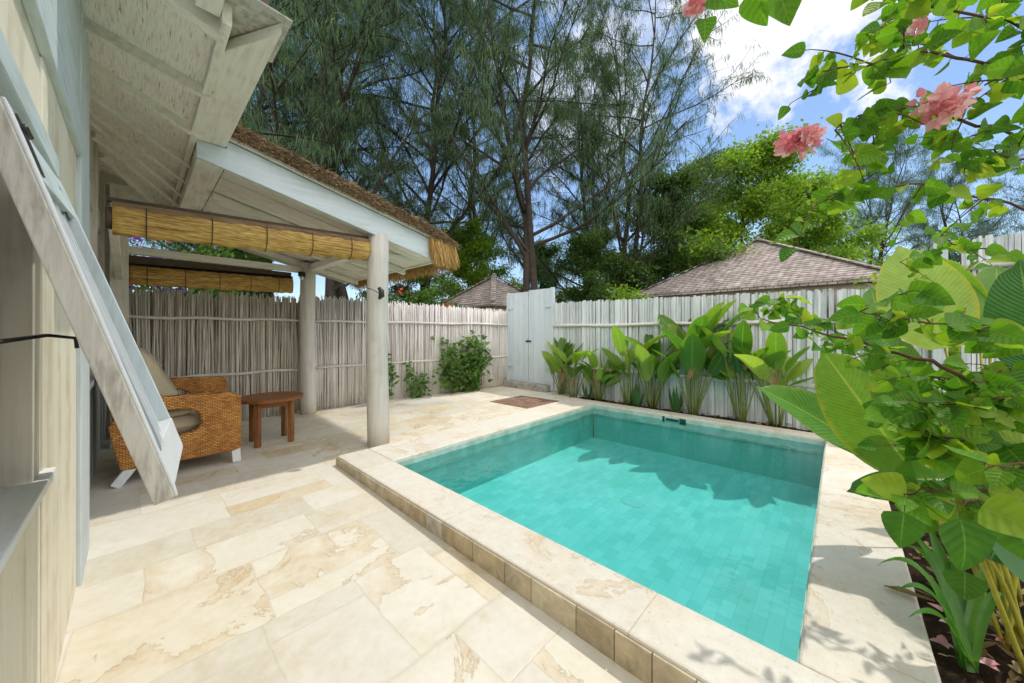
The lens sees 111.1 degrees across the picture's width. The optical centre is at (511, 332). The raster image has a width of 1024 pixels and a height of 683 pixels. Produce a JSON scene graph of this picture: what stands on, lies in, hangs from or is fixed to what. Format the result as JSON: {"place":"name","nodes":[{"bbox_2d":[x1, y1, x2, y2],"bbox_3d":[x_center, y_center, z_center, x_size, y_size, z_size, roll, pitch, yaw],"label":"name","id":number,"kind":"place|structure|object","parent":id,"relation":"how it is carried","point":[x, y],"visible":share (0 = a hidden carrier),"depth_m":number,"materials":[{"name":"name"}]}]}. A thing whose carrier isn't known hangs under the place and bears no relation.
{"place":"outdoors","nodes":[
{"label":"outdoors","id":0,"kind":"place"},
{"bbox_2d":[55,386,642,682],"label":"deck","id":1,"kind":"structure","parent":0,"point":[277,557],"depth_m":1.91,"materials":[{"name":"stone"}]},
{"bbox_2d":[107,376,240,487],"bbox_3d":[-3.441,0.776,3.553,0.880,1.122,0.986,0,0,43],"label":"wicker armchair","id":2,"kind":"object","parent":1,"relation":"on","point":[213,403],"visible":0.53,"depth_m":3.44,"materials":[{"name":"brown wicker"}]},
{"bbox_2d":[171,409,199,433],"bbox_3d":[-3.497,0.900,3.493,0.650,0.220,0.580,0,0,43],"label":"seat cushion","id":3,"kind":"object","parent":2,"relation":"on","point":[190,421],"visible":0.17,"depth_m":3.42,"materials":[{"name":"beige fabric"}]},
{"bbox_2d":[138,347,177,395],"bbox_3d":[-3.552,0.450,3.449,0.580,0.620,0.413,0,0,43],"label":"back cushion","id":4,"kind":"object","parent":3,"relation":"on","point":[164,384],"visible":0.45,"depth_m":3.31,"materials":[{"name":"beige fabric"}]},
{"bbox_2d":[167,409,191,416],"bbox_3d":[-3.288,0.771,3.395,0.200,0.087,0.280,0,0,43],"label":"throw pillow","id":5,"kind":"object","parent":3,"relation":"on","point":[176,412],"visible":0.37,"depth_m":3.36,"materials":[{"name":"beige fabric"}]},
{"bbox_2d":[103,287,299,440],"bbox_3d":[-4.202,0.346,5.029,0.146,1.949,2.412,0,0,44],"label":"stick fence","id":6,"kind":"object","parent":1,"relation":"on","point":[242,345],"visible":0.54,"depth_m":5.07,"materials":[{"name":"grey wood"}]},
{"bbox_2d":[241,391,303,447],"bbox_3d":[-2.923,1.040,4.271,0.670,0.555,0.670,0,0,43],"label":"side table","id":7,"kind":"object","parent":1,"relation":"on","point":[257,402],"visible":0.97,"depth_m":4.25,"materials":[{"name":"brown wood"}]},
{"bbox_2d":[108,123,459,447],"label":"pavilion","id":8,"kind":"structure","parent":1,"relation":"on","point":[264,179],"depth_m":4.07,"materials":[{"name":"paint"}]},
{"bbox_2d":[129,255,290,278],"bbox_3d":[-4.104,-0.895,4.935,0.065,0.120,1.740,0,0,43],"label":"blind pelmet","id":9,"kind":"object","parent":8,"relation":"attached to","point":[150,261],"visible":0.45,"depth_m":4.76,"materials":[{"name":"brown wood"}]},
{"bbox_2d":[129,263,293,292],"bbox_3d":[-4.102,-0.739,4.926,0.144,0.315,1.791,0,0,43],"label":"bamboo blind","id":10,"kind":"object","parent":9,"relation":"hanging from","point":[149,275],"visible":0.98,"depth_m":4.78,"materials":[{"name":"yellow wood"}]},
{"bbox_2d":[105,196,370,260],"bbox_3d":[-2.380,-0.934,3.386,0.194,0.385,2.016,0,0,43],"label":"bamboo blind","id":11,"kind":"object","parent":8,"relation":"hanging from","point":[132,218],"visible":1,"depth_m":3.11,"materials":[{"name":"yellow wood"}]},
{"bbox_2d":[298,272,304,279],"bbox_3d":[-3.306,-0.895,5.517,0.100,0.120,0.100,0,0,43],"label":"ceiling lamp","id":12,"kind":"object","parent":8,"relation":"attached to","point":[301,275],"visible":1,"depth_m":5.49,"materials":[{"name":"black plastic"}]},
{"bbox_2d":[365,287,383,299],"bbox_3d":[-1.543,-0.451,3.951,0.203,0.148,0.064,0,0,-25],"label":"post hook","id":13,"kind":"object","parent":8,"relation":"attached to","point":[381,293],"visible":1,"depth_m":3.96,"materials":[{"name":"metal"}]},
{"bbox_2d":[388,353,399,397],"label":"climbing shrub","id":14,"kind":"object","parent":1,"relation":"on","point":[392,378],"visible":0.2,"depth_m":6.50,"materials":[{"name":"green plant"}]},
{"bbox_2d":[315,295,507,409],"bbox_3d":[-1.758,0.337,7.117,4.198,1.986,0.147,0,0,-38],"label":"stick fence","id":15,"kind":"object","parent":1,"relation":"on","point":[340,342],"visible":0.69,"depth_m":6.79,"materials":[{"name":"white wood"}]},
{"bbox_2d":[402,361,431,398],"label":"climbing shrub","id":16,"kind":"object","parent":1,"relation":"on","point":[418,393],"visible":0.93,"depth_m":6.79,"materials":[{"name":"green plant"}]},
{"bbox_2d":[430,330,492,393],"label":"climbing shrub","id":17,"kind":"object","parent":1,"relation":"on","point":[475,364],"visible":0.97,"depth_m":7.39,"materials":[{"name":"green plant"}]},
{"bbox_2d":[336,457,700,682],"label":"step riser","id":18,"kind":"object","parent":1,"relation":"attached to","point":[631,656],"visible":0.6,"depth_m":1.71,"materials":[{"name":"tile"}]},
{"bbox_2d":[490,396,557,408],"bbox_3d":[0.232,1.254,6.422,0.900,0.018,0.910,0,0,43],"label":"paving inset","id":19,"kind":"object","parent":1,"relation":"on","point":[527,402],"visible":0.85,"depth_m":6.38,"materials":[{"name":"brown stone"}]},
{"bbox_2d":[503,380,551,392],"bbox_3d":[0.326,1.198,7.886,1.280,0.165,0.220,0,0,43],"label":"gate step","id":20,"kind":"object","parent":1,"relation":"on","point":[545,388],"visible":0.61,"depth_m":7.75,"materials":[{"name":"grey stone"}]},
{"bbox_2d":[507,287,554,390],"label":"garden gate","id":21,"kind":"structure","parent":1,"relation":"on","point":[530,323],"depth_m":7.86,"materials":[{"name":"paint"}]},
{"bbox_2d":[509,292,528,381],"bbox_3d":[0.157,0.088,8.123,0.586,2.044,0.034,0,0,43],"label":"door leaf","id":22,"kind":"structure","parent":21,"relation":"in","point":[519,316],"depth_m":8.09,"materials":[{"name":"paint"}]},
{"bbox_2d":[529,288,549,384],"bbox_3d":[0.608,0.076,7.702,0.611,2.068,0.035,0,0,43],"label":"door leaf","id":23,"kind":"structure","parent":21,"relation":"in","point":[539,315],"depth_m":7.68,"materials":[{"name":"paint"}]},
{"bbox_2d":[545,337,582,394],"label":"paddle plant","id":24,"kind":"object","parent":1,"relation":"on","point":[564,346],"visible":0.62,"depth_m":7.15,"materials":[{"name":"green plant"}]},
{"bbox_2d":[542,345,598,397],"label":"paddle plant","id":25,"kind":"object","parent":1,"relation":"on","point":[556,362],"visible":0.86,"depth_m":6.83,"materials":[{"name":"green plant"}]},
{"bbox_2d":[338,449,836,682],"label":"pool coping side","id":26,"kind":"object","parent":1,"relation":"on","point":[699,647],"visible":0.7,"depth_m":1.68,"materials":[{"name":"stone"}]},
{"bbox_2d":[369,398,941,682],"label":"pool coping","id":27,"kind":"object","parent":1,"relation":"on","point":[859,626],"visible":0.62,"depth_m":1.81,"materials":[{"name":"stone"}]},
{"bbox_2d":[397,405,825,662],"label":"pool waterline tiles","id":28,"kind":"object","parent":27,"relation":"attached to","point":[421,463],"visible":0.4,"depth_m":4.63,"materials":[{"name":"tile"}]},
{"bbox_2d":[662,416,685,424],"bbox_3d":[2.447,1.323,5.307,0.340,0.083,0.005,0,0,43],"label":"pool skimmer","id":29,"kind":"object","parent":28,"relation":"attached to","point":[682,421],"visible":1,"depth_m":5.28,"materials":[{"name":"plastic"}]},
{"bbox_2d":[884,585,934,601],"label":"fallen leaf","id":30,"kind":"object","parent":27,"relation":"on","point":[908,591],"visible":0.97,"depth_m":1.67,"materials":[{"name":"brown plant"}]},
{"bbox_2d":[579,397,812,432],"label":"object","id":31,"kind":"object","parent":1,"relation":"on","point":[732,419],"visible":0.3,"depth_m":5.30,"materials":[{"name":"stone"}]},
{"bbox_2d":[579,382,592,398],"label":"fence seedling","id":32,"kind":"object","parent":31,"relation":"on","point":[587,396],"visible":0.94,"depth_m":6.66,"materials":[{"name":"green plant"}]},
{"bbox_2d":[576,350,624,400],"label":"paddle plant","id":33,"kind":"object","parent":31,"relation":"on","point":[598,376],"visible":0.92,"depth_m":6.43,"materials":[{"name":"green plant"}]},
{"bbox_2d":[601,325,664,405],"bbox_3d":[2.113,0.573,6.125,0.905,1.401,1.115,0,0,2],"label":"paddle plant","id":34,"kind":"object","parent":31,"relation":"on","point":[620,342],"visible":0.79,"depth_m":5.96,"materials":[{"name":"green plant"}]},
{"bbox_2d":[631,383,645,406],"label":"fence seedling","id":35,"kind":"object","parent":31,"relation":"on","point":[637,398],"visible":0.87,"depth_m":5.95,"materials":[{"name":"green plant"}]},
{"bbox_2d":[625,333,686,408],"bbox_3d":[2.369,0.608,5.772,1.317,1.330,0.952,0,0,43],"label":"paddle plant","id":36,"kind":"object","parent":31,"relation":"on","point":[647,366],"visible":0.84,"depth_m":5.67,"materials":[{"name":"green plant"}]},
{"bbox_2d":[668,385,683,412],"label":"fence seedling","id":37,"kind":"object","parent":31,"relation":"on","point":[676,403],"visible":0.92,"depth_m":5.55,"materials":[{"name":"green plant"}]},
{"bbox_2d":[652,299,741,415],"bbox_3d":[2.756,0.397,5.348,0.978,1.753,1.298,0,0,-26],"label":"paddle plant","id":38,"kind":"object","parent":31,"relation":"on","point":[694,343],"visible":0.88,"depth_m":5.21,"materials":[{"name":"green plant"}]},
{"bbox_2d":[552,289,928,430],"bbox_3d":[2.788,0.342,5.705,5.214,1.988,0.155,0,0,43],"label":"slat fence","id":39,"kind":"object","parent":31,"relation":"on","point":[590,324],"visible":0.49,"depth_m":5.70,"materials":[{"name":"white wood"}]},
{"bbox_2d":[702,320,791,422],"bbox_3d":[3.238,0.548,5.109,1.384,1.449,0.982,0,0,43],"label":"paddle plant","id":40,"kind":"object","parent":31,"relation":"on","point":[741,334],"visible":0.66,"depth_m":4.92,"materials":[{"name":"green plant"}]},
{"bbox_2d":[722,331,813,427],"bbox_3d":[3.448,0.606,4.705,1.255,1.336,0.781,0,0,3],"label":"paddle plant","id":41,"kind":"object","parent":31,"relation":"on","point":[784,370],"visible":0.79,"depth_m":4.61,"materials":[{"name":"green plant"}]},
{"bbox_2d":[418,415,592,493],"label":"pool wall sides","id":42,"kind":"object","parent":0,"point":[461,475],"visible":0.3,"depth_m":4.63,"materials":[{"name":"tile"}]},
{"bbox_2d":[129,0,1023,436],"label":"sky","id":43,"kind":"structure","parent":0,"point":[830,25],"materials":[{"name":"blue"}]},
{"bbox_2d":[460,437,818,661],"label":"pool floor","id":44,"kind":"structure","parent":0,"point":[729,548],"depth_m":3.43,"materials":[{"name":"tile"}]},
{"bbox_2d":[621,497,644,506],"bbox_3d":[1.323,1.855,3.853,0.260,0.004,0.200,0,0,43],"label":"pool drain","id":45,"kind":"object","parent":44,"relation":"on","point":[633,502],"visible":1,"depth_m":3.84,"materials":[{"name":"teal plastic"}]},
{"bbox_2d":[594,415,822,487],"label":"pool wall ends","id":46,"kind":"object","parent":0,"point":[797,467],"visible":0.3,"depth_m":4.92,"materials":[{"name":"tile"}]},
{"bbox_2d":[889,466,1023,682],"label":"garden bed","id":47,"kind":"object","parent":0,"point":[950,669],"depth_m":1.49,"materials":[{"name":"soil"}]},
{"bbox_2d":[556,391,1023,682],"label":"leaf litter","id":48,"kind":"object","parent":47,"relation":"on","point":[1014,677],"visible":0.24,"depth_m":1.44,"materials":[{"name":"brown plant"}]},
{"bbox_2d":[991,634,1010,643],"bbox_3d":[2.029,1.265,1.453,0.056,0.015,0.076,0,0,43],"label":"fallen blossom","id":49,"kind":"object","parent":48,"relation":"on","point":[998,639],"visible":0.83,"depth_m":1.45,"materials":[{"name":"pink plant"}]},
{"bbox_2d":[681,0,1023,599],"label":"bougainvillea","id":50,"kind":"object","parent":47,"relation":"on","point":[985,404],"visible":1,"depth_m":1.09,"materials":[{"name":"green plant"}]},
{"bbox_2d":[756,246,1023,676],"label":"paddle plant","id":51,"kind":"object","parent":47,"relation":"on","point":[831,410],"visible":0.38,"depth_m":2.04,"materials":[{"name":"green plant"}]},
{"bbox_2d":[928,603,943,611],"bbox_3d":[1.966,1.266,1.609,0.050,0.012,0.068,0,0,-3],"label":"fallen blossom","id":52,"kind":"object","parent":47,"relation":"on","point":[938,607],"visible":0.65,"depth_m":1.62,"materials":[{"name":"pink plant"}]},
{"bbox_2d":[930,239,947,392],"bbox_3d":[4.715,0.145,3.876,0.110,2.410,0.140,0,0,43],"label":"fence post","id":53,"kind":"object","parent":47,"relation":"on","point":[938,355],"visible":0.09,"depth_m":3.84,"materials":[{"name":"white wood"}]},
{"bbox_2d":[878,532,1003,672],"bbox_3d":[1.737,1.093,1.471,0.689,0.418,0.274,0,0,-12],"label":"strap lily","id":54,"kind":"object","parent":47,"relation":"on","point":[967,621],"visible":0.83,"depth_m":1.40,"materials":[{"name":"green plant"}]},
{"bbox_2d":[929,635,953,648],"bbox_3d":[1.763,1.264,1.428,0.068,0.015,0.061,0,0,-8],"label":"fallen blossom","id":55,"kind":"object","parent":47,"relation":"on","point":[941,639],"visible":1,"depth_m":1.44,"materials":[{"name":"pink plant"}]},
{"bbox_2d":[974,657,999,671],"bbox_3d":[1.824,1.266,1.351,0.071,0.012,0.052,0,0,43],"label":"fallen blossom","id":56,"kind":"object","parent":47,"relation":"on","point":[990,662],"visible":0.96,"depth_m":1.35,"materials":[{"name":"pink plant"}]},
{"bbox_2d":[961,231,1023,371],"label":"slat fence","id":57,"kind":"object","parent":47,"relation":"on","point":[1011,241],"visible":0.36,"depth_m":3.66,"materials":[{"name":"white wood"}]},
{"label":"ground","id":58,"kind":"structure","parent":0,"visible":0},
{"bbox_2d":[0,0,292,682],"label":"villa house","id":59,"kind":"structure","parent":58,"relation":"on","point":[138,98],"depth_m":1.34,"materials":[{"name":"white wood"}]},
{"bbox_2d":[0,28,58,573],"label":"window","id":60,"kind":"structure","parent":59,"relation":"in","point":[23,484],"depth_m":1.08,"materials":[{"name":"paint"}]},
{"bbox_2d":[129,237,202,296],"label":"flowering shrub","id":61,"kind":"object","parent":58,"relation":"on","point":[133,287],"visible":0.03,"depth_m":8.87,"materials":[{"name":"green plant"}]},
{"bbox_2d":[147,241,251,300],"bbox_3d":[-8.348,-0.625,9.532,2.488,4.179,2.351,0,0,43],"label":"flowering shrub","id":62,"kind":"object","parent":58,"relation":"on","point":[214,291],"visible":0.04,"depth_m":9.49,"materials":[{"name":"green plant"}]},
{"bbox_2d":[144,243,276,301],"bbox_3d":[-9.717,-1.262,11.905,3.484,5.454,4.212,0,0,-28],"label":"broadleaf tree","id":63,"kind":"object","parent":58,"relation":"on","point":[241,254],"visible":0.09,"depth_m":11.79,"materials":[{"name":"green plant"}]},
{"bbox_2d":[129,0,320,290],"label":"casuarina tree","id":64,"kind":"object","parent":58,"relation":"on","point":[167,245],"visible":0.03,"depth_m":15.30,"materials":[{"name":"green plant"}]},
{"bbox_2d":[238,0,405,298],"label":"casuarina tree","id":65,"kind":"object","parent":58,"relation":"on","point":[262,107],"visible":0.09,"depth_m":12.77,"materials":[{"name":"green plant"}]},
{"bbox_2d":[244,0,424,295],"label":"casuarina tree","id":66,"kind":"object","parent":58,"relation":"on","point":[341,172],"visible":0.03,"depth_m":20.19,"materials":[{"name":"green plant"}]},
{"bbox_2d":[239,0,466,300],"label":"casuarina tree","id":67,"kind":"object","parent":58,"relation":"on","point":[326,27],"visible":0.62,"depth_m":11.20,"materials":[{"name":"green plant"}]},
{"bbox_2d":[352,273,455,305],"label":"broadleaf tree","id":68,"kind":"object","parent":58,"relation":"on","point":[395,287],"visible":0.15,"depth_m":13.57,"materials":[{"name":"green plant"}]},
{"bbox_2d":[277,0,549,290],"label":"casuarina tree","id":69,"kind":"object","parent":58,"relation":"on","point":[431,189],"visible":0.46,"depth_m":14.75,"materials":[{"name":"green plant"}]},
{"bbox_2d":[389,280,459,307],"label":"flowering shrub","id":70,"kind":"object","parent":58,"relation":"on","point":[433,290],"visible":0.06,"depth_m":9.84,"materials":[{"name":"green plant"}]},
{"bbox_2d":[398,216,522,303],"bbox_3d":[-2.450,-2.117,17.523,7.031,7.171,5.936,0,0,-18],"label":"broadleaf tree","id":71,"kind":"object","parent":58,"relation":"on","point":[473,251],"visible":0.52,"depth_m":16.68,"materials":[{"name":"green plant"}]},
{"bbox_2d":[341,0,580,283],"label":"casuarina tree","id":72,"kind":"object","parent":58,"relation":"on","point":[488,152],"visible":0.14,"depth_m":20.37,"materials":[{"name":"green plant"}]},
{"bbox_2d":[440,273,522,309],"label":"shingled house","id":73,"kind":"structure","parent":58,"relation":"on","point":[492,292],"depth_m":13.01,"materials":[{"name":"grey wood"}]},
{"bbox_2d":[511,239,574,302],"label":"broadleaf tree","id":74,"kind":"object","parent":58,"relation":"on","point":[547,252],"visible":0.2,"depth_m":23.28,"materials":[{"name":"green plant"}]},
{"bbox_2d":[385,0,718,291],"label":"casuarina tree","id":75,"kind":"object","parent":58,"relation":"on","point":[526,245],"visible":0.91,"depth_m":12.71,"materials":[{"name":"green plant"}]},
{"bbox_2d":[489,0,671,302],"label":"casuarina tree","id":76,"kind":"object","parent":58,"relation":"on","point":[586,68],"visible":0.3,"depth_m":19.16,"materials":[{"name":"green plant"}]},
{"bbox_2d":[549,222,641,303],"bbox_3d":[3.800,-1.832,16.565,4.214,6.597,5.095,0,0,-3],"label":"broadleaf tree","id":77,"kind":"object","parent":58,"relation":"on","point":[590,271],"visible":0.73,"depth_m":16.07,"materials":[{"name":"green plant"}]},
{"bbox_2d":[603,276,655,302],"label":"flowering shrub","id":78,"kind":"object","parent":58,"relation":"on","point":[631,295],"visible":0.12,"depth_m":11.42,"materials":[{"name":"green plant"}]},
{"bbox_2d":[513,0,771,291],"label":"casuarina tree","id":79,"kind":"object","parent":58,"relation":"on","point":[618,115],"visible":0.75,"depth_m":15.97,"materials":[{"name":"green plant"}]},
{"bbox_2d":[598,158,745,293],"bbox_3d":[7.612,-3.368,17.284,7.473,9.676,6.181,0,0,27],"label":"broadleaf tree","id":80,"kind":"object","parent":58,"relation":"on","point":[648,275],"visible":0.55,"depth_m":16.36,"materials":[{"name":"green plant"}]},
{"bbox_2d":[669,200,753,278],"bbox_3d":[12.450,-4.004,23.635,9.070,10.955,10.742,0,0,27],"label":"broadleaf tree","id":81,"kind":"object","parent":58,"relation":"on","point":[704,236],"depth_m":22.96,"materials":[{"name":"green plant"}]},
{"bbox_2d":[635,237,880,300],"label":"shingled house","id":82,"kind":"structure","parent":58,"relation":"on","point":[766,270],"depth_m":12.52,"materials":[{"name":"grey wood"}]},
{"bbox_2d":[651,117,885,273],"bbox_3d":[12.001,-4.600,17.557,11.914,12.150,10.059,0,0,26],"label":"broadleaf tree","id":83,"kind":"object","parent":58,"relation":"on","point":[760,200],"visible":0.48,"depth_m":16.99,"materials":[{"name":"green plant"}]},
{"bbox_2d":[749,161,929,266],"bbox_3d":[17.449,-4.104,20.426,9.234,11.154,10.937,0,0,18],"label":"broadleaf tree","id":84,"kind":"object","parent":58,"relation":"on","point":[821,235],"visible":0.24,"depth_m":18.11,"materials":[{"name":"green plant"}]},
{"bbox_2d":[853,270,960,363],"bbox_3d":[7.146,0.230,6.241,1.933,2.870,2.114,0,0,14],"label":"flowering shrub","id":85,"kind":"object","parent":58,"relation":"on","point":[956,350],"visible":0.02,"depth_m":6.16,"materials":[{"name":"green plant"}]},
{"bbox_2d":[808,116,1021,265],"bbox_3d":[24.811,-6.415,23.970,9.301,15.786,11.723,0,0,18],"label":"casuarina tree","id":86,"kind":"object","parent":58,"relation":"on","point":[898,155],"visible":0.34,"depth_m":22.63,"materials":[{"name":"green plant"}]},
{"bbox_2d":[886,131,1023,263],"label":"casuarina tree","id":87,"kind":"object","parent":58,"relation":"on","point":[952,256],"visible":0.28,"depth_m":27.00,"materials":[{"name":"green plant"}]},
{"bbox_2d":[953,140,1023,263],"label":"casuarina tree","id":88,"kind":"object","parent":58,"relation":"on","point":[1014,191],"visible":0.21,"depth_m":23.27,"materials":[{"name":"green plant"}]}
]}

